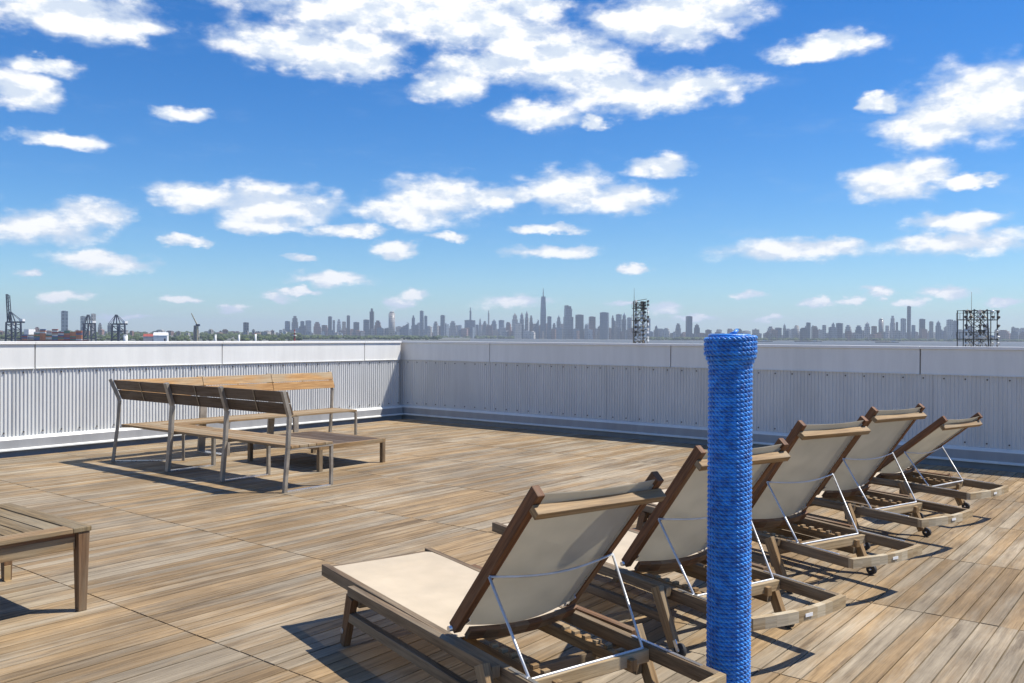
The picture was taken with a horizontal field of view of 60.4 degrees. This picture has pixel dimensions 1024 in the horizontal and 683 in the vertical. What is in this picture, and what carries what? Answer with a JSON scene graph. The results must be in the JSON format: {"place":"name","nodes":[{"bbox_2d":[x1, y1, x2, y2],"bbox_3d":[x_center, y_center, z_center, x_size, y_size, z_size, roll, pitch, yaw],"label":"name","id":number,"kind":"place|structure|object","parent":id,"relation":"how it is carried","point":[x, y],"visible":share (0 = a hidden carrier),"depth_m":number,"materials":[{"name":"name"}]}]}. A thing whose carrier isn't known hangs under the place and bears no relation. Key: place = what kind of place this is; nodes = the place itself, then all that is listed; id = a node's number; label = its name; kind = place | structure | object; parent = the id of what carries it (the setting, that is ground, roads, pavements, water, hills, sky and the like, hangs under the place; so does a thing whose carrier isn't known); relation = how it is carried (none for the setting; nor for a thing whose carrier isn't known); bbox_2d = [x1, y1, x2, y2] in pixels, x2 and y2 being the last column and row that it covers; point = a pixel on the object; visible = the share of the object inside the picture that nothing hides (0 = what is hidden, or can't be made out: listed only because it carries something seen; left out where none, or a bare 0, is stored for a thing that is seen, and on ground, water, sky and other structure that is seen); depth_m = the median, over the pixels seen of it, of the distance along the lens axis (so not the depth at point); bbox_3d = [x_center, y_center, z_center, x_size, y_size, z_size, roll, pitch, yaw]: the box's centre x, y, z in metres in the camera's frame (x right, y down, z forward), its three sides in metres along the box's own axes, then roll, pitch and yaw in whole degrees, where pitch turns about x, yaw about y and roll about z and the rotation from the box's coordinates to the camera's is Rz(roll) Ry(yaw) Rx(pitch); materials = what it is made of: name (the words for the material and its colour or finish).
{"place":"outdoors","nodes":[
{"label":"outdoors","id":0,"kind":"place"},
{"bbox_2d":[143,334,152,340],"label":"warehouse","id":1,"kind":"structure","parent":0,"point":[147,337],"depth_m":1553.27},
{"bbox_2d":[0,335,299,342],"bbox_3d":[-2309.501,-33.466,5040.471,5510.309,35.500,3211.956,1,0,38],"label":"shore","id":2,"kind":"structure","parent":0,"point":[229,339],"depth_m":3373.83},
{"bbox_2d":[61,311,67,331],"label":"apartment tower","id":3,"kind":"structure","parent":2,"relation":"on","point":[64,320],"depth_m":4186.62,"materials":[{"name":"grey glass"}]},
{"bbox_2d":[80,316,85,333],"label":"apartment tower","id":4,"kind":"structure","parent":2,"relation":"on","point":[82,318],"depth_m":5189.12,"materials":[{"name":"grey glass"}]},
{"bbox_2d":[91,313,95,333],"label":"apartment tower","id":5,"kind":"structure","parent":2,"relation":"on","point":[93,316],"depth_m":5189.52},
{"bbox_2d":[0,331,302,340],"bbox_3d":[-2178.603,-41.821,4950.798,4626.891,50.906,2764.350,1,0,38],"label":"woodland","id":6,"kind":"object","parent":2,"relation":"on","point":[203,336],"visible":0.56,"depth_m":3948.85,"materials":[{"name":"plant"}]},
{"bbox_2d":[191,313,199,340],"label":"construction crane","id":7,"kind":"object","parent":2,"relation":"on","point":[197,325],"visible":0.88,"depth_m":2598.10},
{"bbox_2d":[243,322,248,334],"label":"apartment tower","id":8,"kind":"structure","parent":2,"relation":"on","point":[245,326],"depth_m":5583.11,"materials":[{"name":"grey glass"}]},
{"bbox_2d":[302,337,469,340],"bbox_3d":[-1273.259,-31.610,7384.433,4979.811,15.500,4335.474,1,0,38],"label":"shore","id":9,"kind":"structure","parent":0,"point":[455,339],"depth_m":5236.43,"materials":[{"name":"plant"}]},
{"bbox_2d":[285,321,289,331],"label":"skyscraper","id":10,"kind":"structure","parent":9,"relation":"on","point":[287,326],"depth_m":8179.47,"materials":[{"name":"grey glass"}]},
{"bbox_2d":[292,316,297,332],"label":"skyscraper","id":11,"kind":"structure","parent":9,"relation":"on","point":[294,323],"depth_m":8176.16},
{"bbox_2d":[300,321,303,334],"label":"skyscraper","id":12,"kind":"structure","parent":9,"relation":"on","point":[302,327],"depth_m":8281.78,"materials":[{"name":"grey glass"}]},
{"bbox_2d":[305,320,310,331],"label":"skyscraper","id":13,"kind":"structure","parent":9,"relation":"on","point":[307,325],"depth_m":8281.72,"materials":[{"name":"grey glass"}]},
{"bbox_2d":[313,322,320,334],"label":"skyscraper","id":14,"kind":"structure","parent":9,"relation":"on","point":[316,328],"depth_m":8171.59,"materials":[{"name":"brick"}]},
{"bbox_2d":[328,316,331,329],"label":"skyscraper","id":15,"kind":"structure","parent":9,"relation":"on","point":[329,322],"depth_m":8382.94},
{"bbox_2d":[347,315,349,335],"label":"skyscraper","id":16,"kind":"structure","parent":9,"relation":"on","point":[348,324],"depth_m":8285.87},
{"bbox_2d":[353,322,358,334],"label":"skyscraper","id":17,"kind":"structure","parent":9,"relation":"on","point":[355,325],"depth_m":8273.89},
{"bbox_2d":[363,319,368,335],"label":"skyscraper","id":18,"kind":"structure","parent":9,"relation":"on","point":[366,325],"depth_m":8273.43,"materials":[{"name":"grey glass"}]},
{"bbox_2d":[302,334,441,339],"bbox_3d":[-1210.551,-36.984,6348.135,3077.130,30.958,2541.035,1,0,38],"label":"woodland","id":19,"kind":"object","parent":9,"relation":"on","point":[389,337],"visible":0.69,"depth_m":5150.60,"materials":[{"name":"plant"}]},
{"bbox_2d":[370,308,373,334],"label":"skyscraper","id":20,"kind":"structure","parent":9,"relation":"on","point":[371,318],"depth_m":8380.78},
{"bbox_2d":[374,320,380,334],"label":"skyscraper","id":21,"kind":"structure","parent":9,"relation":"on","point":[377,324],"depth_m":8169.39,"materials":[{"name":"brick"}]},
{"bbox_2d":[377,327,383,335],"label":"city block","id":22,"kind":"structure","parent":9,"relation":"on","point":[380,330],"depth_m":8119.57,"materials":[{"name":"grey glass"}]},
{"bbox_2d":[389,311,394,335],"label":"skyscraper","id":23,"kind":"structure","parent":9,"relation":"on","point":[391,323],"depth_m":7976.14,"materials":[{"name":"stone"}]},
{"bbox_2d":[399,322,408,335],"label":"skyscraper","id":24,"kind":"structure","parent":9,"relation":"on","point":[404,330],"depth_m":8555.89,"materials":[{"name":"grey glass"}]},
{"bbox_2d":[412,315,414,334],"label":"skyscraper","id":25,"kind":"structure","parent":9,"relation":"on","point":[413,325],"depth_m":8984.24,"materials":[{"name":"grey glass"}]},
{"bbox_2d":[420,311,423,335],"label":"skyscraper","id":26,"kind":"structure","parent":9,"relation":"on","point":[421,323],"depth_m":8983.08,"materials":[{"name":"grey glass"}]},
{"bbox_2d":[424,316,426,334],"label":"skyscraper","id":27,"kind":"structure","parent":9,"relation":"on","point":[425,325],"depth_m":8984.08,"materials":[{"name":"grey glass"}]},
{"bbox_2d":[433,321,438,335],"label":"skyscraper","id":28,"kind":"structure","parent":9,"relation":"on","point":[435,329],"depth_m":9275.85,"materials":[{"name":"stone"}]},
{"bbox_2d":[441,335,514,338],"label":"woodland","id":29,"kind":"object","parent":9,"relation":"on","point":[490,337],"visible":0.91,"depth_m":7972.04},
{"bbox_2d":[0,419,1023,682],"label":"deck","id":30,"kind":"structure","parent":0,"point":[202,575],"depth_m":5.49,"materials":[{"name":"wood"}]},
{"bbox_2d":[0,503,91,611],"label":"coffee table","id":31,"kind":"object","parent":30,"relation":"on","point":[25,532],"visible":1,"depth_m":4.59,"materials":[{"name":"brown wood"}]},
{"bbox_2d":[109,371,356,492],"bbox_3d":[-2.358,0.907,10.310,3.201,0.948,3.221,1,0,38],"label":"corner bench","id":32,"kind":"object","parent":30,"relation":"on","point":[171,392],"visible":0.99,"depth_m":9.51,"materials":[{"name":"wood"}]},
{"bbox_2d":[247,430,385,471],"bbox_3d":[-2.252,1.244,10.125,1.280,0.275,0.960,1,0,38],"label":"table","id":33,"kind":"object","parent":30,"relation":"on","point":[340,440],"visible":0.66,"depth_m":10.08,"materials":[{"name":"brown wood"}]},
{"bbox_2d":[322,471,725,682],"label":"sun lounger","id":34,"kind":"object","parent":30,"relation":"on","point":[550,555],"visible":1,"depth_m":3.42,"materials":[{"name":"fabric"}]},
{"bbox_2d":[492,438,845,656],"bbox_3d":[0.720,0.952,4.723,0.783,0.964,2.102,0,0,-34],"label":"sun lounger","id":35,"kind":"object","parent":30,"relation":"on","point":[671,535],"visible":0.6,"depth_m":4.28,"materials":[{"name":"fabric"}]},
{"bbox_2d":[703,328,757,682],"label":"rope post","id":36,"kind":"object","parent":30,"relation":"on","point":[730,357],"visible":0.98,"depth_m":3.33,"materials":[{"name":"fabric"}]},
{"bbox_2d":[636,416,921,592],"bbox_3d":[1.550,0.940,5.736,0.783,0.985,2.102,0,0,-33],"label":"sun lounger","id":37,"kind":"object","parent":30,"relation":"on","point":[785,493],"visible":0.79,"depth_m":5.30,"materials":[{"name":"fabric"}]},
{"bbox_2d":[807,403,972,549],"bbox_3d":[2.374,0.938,6.766,0.783,0.985,2.102,0,0,-34],"label":"sun lounger","id":38,"kind":"object","parent":30,"relation":"on","point":[862,461],"visible":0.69,"depth_m":6.35,"materials":[{"name":"fabric"}]},
{"bbox_2d":[869,412,1008,518],"bbox_3d":[3.166,1.005,7.745,0.783,0.847,2.102,0,0,-37],"label":"sun lounger","id":39,"kind":"object","parent":30,"relation":"on","point":[939,433],"visible":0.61,"depth_m":7.26,"materials":[{"name":"fabric"}]},
{"bbox_2d":[0,0,1023,337],"label":"sky","id":40,"kind":"structure","parent":0,"point":[745,165],"materials":[{"name":"blue"}]},
{"bbox_2d":[470,338,639,339],"bbox_3d":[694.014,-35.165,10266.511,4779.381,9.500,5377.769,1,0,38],"label":"shore","id":41,"kind":"structure","parent":0,"point":[589,339],"depth_m":8020.35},
{"bbox_2d":[440,315,444,335],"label":"skyscraper","id":42,"kind":"structure","parent":41,"relation":"on","point":[442,325],"depth_m":8980.36,"materials":[{"name":"grey glass"}]},
{"bbox_2d":[449,321,455,335],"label":"skyscraper","id":43,"kind":"structure","parent":41,"relation":"on","point":[452,329],"depth_m":9763.97,"materials":[{"name":"stone"}]},
{"bbox_2d":[461,328,467,336],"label":"city block","id":44,"kind":"structure","parent":41,"relation":"on","point":[464,332],"depth_m":9012.34,"materials":[{"name":"brick"}]},
{"bbox_2d":[464,320,475,334],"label":"skyscraper","id":45,"kind":"structure","parent":41,"relation":"on","point":[470,323],"depth_m":9543.03,"materials":[{"name":"grey glass"}]},
{"bbox_2d":[469,327,474,337],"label":"city block","id":46,"kind":"structure","parent":41,"relation":"on","point":[472,332],"depth_m":9188.08,"materials":[{"name":"grey glass"}]},
{"bbox_2d":[486,325,492,335],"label":"city block","id":47,"kind":"structure","parent":41,"relation":"on","point":[489,330],"depth_m":9064.72,"materials":[{"name":"brick"}]},
{"bbox_2d":[513,323,521,338],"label":"city block","id":48,"kind":"structure","parent":41,"relation":"on","point":[517,330],"depth_m":8382.51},
{"bbox_2d":[525,312,528,330],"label":"skyscraper","id":49,"kind":"structure","parent":41,"relation":"on","point":[526,322],"depth_m":8885.09,"materials":[{"name":"stone"}]},
{"bbox_2d":[529,315,532,331],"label":"skyscraper","id":50,"kind":"structure","parent":41,"relation":"on","point":[531,325],"depth_m":8782.45,"materials":[{"name":"brick"}]},
{"bbox_2d":[533,319,538,338],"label":"skyscraper","id":51,"kind":"structure","parent":41,"relation":"on","point":[536,329],"depth_m":8677.84,"materials":[{"name":"grey glass"}]},
{"bbox_2d":[540,288,545,338],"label":"skyscraper","id":52,"kind":"structure","parent":41,"relation":"on","point":[543,315],"depth_m":8775.09,"materials":[{"name":"grey glass"}]},
{"bbox_2d":[547,316,551,329],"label":"skyscraper","id":53,"kind":"structure","parent":41,"relation":"on","point":[549,322],"depth_m":8680.51,"materials":[{"name":"grey glass"}]},
{"bbox_2d":[555,327,561,338],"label":"city block","id":54,"kind":"structure","parent":41,"relation":"on","point":[558,332],"depth_m":8518.68,"materials":[{"name":"grey glass"}]},
{"bbox_2d":[563,305,572,338],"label":"skyscraper","id":55,"kind":"structure","parent":41,"relation":"on","point":[567,324],"depth_m":8662.08,"materials":[{"name":"grey glass"}]},
{"bbox_2d":[575,314,583,338],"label":"skyscraper","id":56,"kind":"structure","parent":41,"relation":"on","point":[579,321],"depth_m":8568.72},
{"bbox_2d":[584,324,587,338],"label":"skyscraper","id":57,"kind":"structure","parent":41,"relation":"on","point":[586,332],"depth_m":8483.26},
{"bbox_2d":[589,316,595,338],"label":"skyscraper","id":58,"kind":"structure","parent":41,"relation":"on","point":[592,322],"depth_m":8569.01,"materials":[{"name":"brick"}]},
{"bbox_2d":[600,312,608,338],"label":"skyscraper","id":59,"kind":"structure","parent":41,"relation":"on","point":[604,325],"depth_m":8462.11,"materials":[{"name":"grey glass"}]},
{"bbox_2d":[611,315,613,338],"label":"skyscraper","id":60,"kind":"structure","parent":41,"relation":"on","point":[612,327],"depth_m":8587.91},
{"bbox_2d":[616,327,620,338],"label":"city block","id":61,"kind":"structure","parent":41,"relation":"on","point":[618,330],"depth_m":8565.77,"materials":[{"name":"stone"}]},
{"bbox_2d":[616,314,621,330],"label":"skyscraper","id":62,"kind":"structure","parent":41,"relation":"on","point":[618,320],"depth_m":8573.76,"materials":[{"name":"stone"}]},
{"bbox_2d":[622,313,626,338],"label":"skyscraper","id":63,"kind":"structure","parent":41,"relation":"on","point":[624,324],"depth_m":8681.79,"materials":[{"name":"grey glass"}]},
{"bbox_2d":[627,317,631,329],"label":"skyscraper","id":64,"kind":"structure","parent":41,"relation":"on","point":[629,322],"depth_m":8479.62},
{"bbox_2d":[628,328,636,339],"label":"city block","id":65,"kind":"structure","parent":41,"relation":"on","point":[630,333],"depth_m":8272.43,"materials":[{"name":"brick"}]},
{"bbox_2d":[675,323,680,336],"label":"skyscraper","id":66,"kind":"structure","parent":41,"relation":"on","point":[678,329],"depth_m":8176.49,"materials":[{"name":"stone"}]},
{"bbox_2d":[686,316,691,336],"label":"skyscraper","id":67,"kind":"structure","parent":41,"relation":"on","point":[688,326],"depth_m":7975.32,"materials":[{"name":"grey glass"}]},
{"bbox_2d":[632,299,648,342],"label":"floodlight tower","id":68,"kind":"structure","parent":0,"point":[643,308],"depth_m":188.76,"materials":[{"name":"metal"}]},
{"bbox_2d":[300,339,1023,348],"bbox_3d":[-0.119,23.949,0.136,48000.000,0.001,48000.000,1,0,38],"label":"water","id":69,"kind":"structure","parent":0,"point":[1002,344],"depth_m":4323.40,"materials":[{"name":"liquid"}]},
{"bbox_2d":[16,329,88,340],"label":"container ship","id":70,"kind":"object","parent":69,"relation":"on","point":[27,332],"visible":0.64,"depth_m":1836.93},
{"bbox_2d":[673,340,1018,341],"bbox_3d":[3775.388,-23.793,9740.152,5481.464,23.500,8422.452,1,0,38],"label":"shore","id":71,"kind":"structure","parent":0,"point":[844,340],"depth_m":6846.45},
{"bbox_2d":[663,328,669,337],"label":"skyscraper","id":72,"kind":"structure","parent":71,"relation":"on","point":[666,332],"depth_m":8175.00,"materials":[{"name":"stone"}]},
{"bbox_2d":[646,337,760,339],"bbox_3d":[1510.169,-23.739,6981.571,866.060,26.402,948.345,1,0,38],"label":"woodland","id":73,"kind":"object","parent":71,"relation":"on","point":[678,338],"visible":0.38,"depth_m":6759.06,"materials":[{"name":"plant"}]},
{"bbox_2d":[769,329,777,339],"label":"city block","id":74,"kind":"structure","parent":71,"relation":"on","point":[774,332],"depth_m":7274.86,"materials":[{"name":"brick"}]},
{"bbox_2d":[794,325,798,337],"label":"skyscraper","id":75,"kind":"structure","parent":71,"relation":"on","point":[796,331],"depth_m":7682.52,"materials":[{"name":"stone"}]},
{"bbox_2d":[800,328,808,340],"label":"city block","id":76,"kind":"structure","parent":71,"relation":"on","point":[804,333],"depth_m":6992.47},
{"bbox_2d":[806,322,810,338],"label":"skyscraper","id":77,"kind":"structure","parent":71,"relation":"on","point":[808,325],"depth_m":7682.24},
{"bbox_2d":[812,326,817,337],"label":"skyscraper","id":78,"kind":"structure","parent":71,"relation":"on","point":[815,332],"depth_m":7679.09,"materials":[{"name":"brick"}]},
{"bbox_2d":[822,325,825,338],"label":"skyscraper","id":79,"kind":"structure","parent":71,"relation":"on","point":[823,331],"depth_m":7686.25,"materials":[{"name":"stone"}]},
{"bbox_2d":[828,327,836,340],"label":"city block","id":80,"kind":"structure","parent":71,"relation":"on","point":[832,332],"depth_m":7513.37,"materials":[{"name":"grey glass"}]},
{"bbox_2d":[836,323,842,340],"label":"skyscraper","id":81,"kind":"structure","parent":71,"relation":"on","point":[839,326],"depth_m":7674.83,"materials":[{"name":"grey glass"}]},
{"bbox_2d":[845,331,851,340],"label":"city block","id":82,"kind":"structure","parent":71,"relation":"on","point":[848,335],"depth_m":7162.71,"materials":[{"name":"brick"}]},
{"bbox_2d":[855,325,861,338],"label":"skyscraper","id":83,"kind":"structure","parent":71,"relation":"on","point":[858,329],"depth_m":7577.08,"materials":[{"name":"grey glass"}]},
{"bbox_2d":[864,322,869,340],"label":"skyscraper","id":84,"kind":"structure","parent":71,"relation":"on","point":[867,331],"depth_m":7581.54,"materials":[{"name":"stone"}]},
{"bbox_2d":[878,318,883,338],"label":"skyscraper","id":85,"kind":"structure","parent":71,"relation":"on","point":[881,326],"depth_m":7582.69,"materials":[{"name":"stone"}]},
{"bbox_2d":[885,325,888,338],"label":"skyscraper","id":86,"kind":"structure","parent":71,"relation":"on","point":[886,331],"depth_m":7489.88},
{"bbox_2d":[761,338,1023,341],"bbox_3d":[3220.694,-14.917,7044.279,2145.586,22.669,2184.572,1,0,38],"label":"woodland","id":87,"kind":"object","parent":71,"relation":"on","point":[877,339],"visible":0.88,"depth_m":6846.36,"materials":[{"name":"plant"}]},
{"bbox_2d":[890,316,894,338],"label":"skyscraper","id":88,"kind":"structure","parent":71,"relation":"on","point":[892,326],"depth_m":7586.67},
{"bbox_2d":[893,330,899,339],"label":"city block","id":89,"kind":"structure","parent":71,"relation":"on","point":[896,334],"depth_m":7127.01,"materials":[{"name":"stone"}]},
{"bbox_2d":[900,318,905,338],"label":"skyscraper","id":90,"kind":"structure","parent":71,"relation":"on","point":[903,328],"depth_m":7581.90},
{"bbox_2d":[907,306,910,338],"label":"skyscraper","id":91,"kind":"structure","parent":71,"relation":"on","point":[908,322],"depth_m":7685.12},
{"bbox_2d":[911,325,914,338],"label":"skyscraper","id":92,"kind":"structure","parent":71,"relation":"on","point":[912,331],"depth_m":7488.90,"materials":[{"name":"grey glass"}]},
{"bbox_2d":[919,319,924,328],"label":"skyscraper","id":93,"kind":"structure","parent":71,"relation":"on","point":[921,323],"depth_m":7579.20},
{"bbox_2d":[919,329,926,338],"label":"city block","id":94,"kind":"structure","parent":71,"relation":"on","point":[922,333],"depth_m":7386.81,"materials":[{"name":"brick"}]},
{"bbox_2d":[929,321,932,338],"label":"skyscraper","id":95,"kind":"structure","parent":71,"relation":"on","point":[930,329],"depth_m":7587.02,"materials":[{"name":"stone"}]},
{"bbox_2d":[935,321,940,339],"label":"skyscraper","id":96,"kind":"structure","parent":71,"relation":"on","point":[938,331],"depth_m":7582.72,"materials":[{"name":"grey glass"}]},
{"bbox_2d":[946,319,952,338],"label":"skyscraper","id":97,"kind":"structure","parent":71,"relation":"on","point":[949,326],"depth_m":7580.40,"materials":[{"name":"stone"}]},
{"bbox_2d":[953,320,956,338],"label":"skyscraper","id":98,"kind":"structure","parent":71,"relation":"on","point":[954,328],"depth_m":7584.12,"materials":[{"name":"grey glass"}]},
{"bbox_2d":[996,330,1010,341],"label":"skyscraper","id":99,"kind":"structure","parent":71,"relation":"on","point":[1004,334],"depth_m":7263.49,"materials":[{"name":"brick"}]},
{"bbox_2d":[1011,332,1017,341],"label":"skyscraper","id":100,"kind":"structure","parent":71,"relation":"on","point":[1014,335],"depth_m":7278.24,"materials":[{"name":"grey glass"}]},
{"bbox_2d":[956,292,999,348],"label":"floodlight tower","id":101,"kind":"structure","parent":0,"point":[980,330],"depth_m":148.79,"materials":[{"name":"metal"}]},
{"label":"pier","id":102,"kind":"structure","parent":0,"visible":0},
{"bbox_2d":[5,294,24,340],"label":"harbour crane","id":103,"kind":"object","parent":102,"relation":"on","point":[9,314],"visible":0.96,"depth_m":2046.73,"materials":[{"name":"metal"}]},
{"bbox_2d":[82,315,96,340],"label":"harbour crane","id":104,"kind":"object","parent":102,"relation":"on","point":[88,325],"visible":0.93,"depth_m":2298.93,"materials":[{"name":"metal"}]},
{"bbox_2d":[108,315,127,340],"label":"harbour crane","id":105,"kind":"object","parent":102,"relation":"on","point":[118,326],"visible":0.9,"depth_m":2144.59,"materials":[{"name":"metal"}]},
{"bbox_2d":[153,332,168,340],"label":"warehouse","id":106,"kind":"structure","parent":102,"relation":"on","point":[160,336],"depth_m":1493.60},
{"label":"ground","id":107,"kind":"structure","parent":0,"visible":0},
{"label":"roof","id":108,"kind":"structure","parent":107,"relation":"on","visible":0},
{"bbox_2d":[0,341,403,457],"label":"parapet wall","id":109,"kind":"structure","parent":108,"relation":"on","point":[57,396],"depth_m":11.91,"materials":[{"name":"metal"}]},
{"bbox_2d":[399,341,1023,472],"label":"parapet wall","id":110,"kind":"structure","parent":108,"relation":"on","point":[653,391],"depth_m":12.23,"materials":[{"name":"metal"}]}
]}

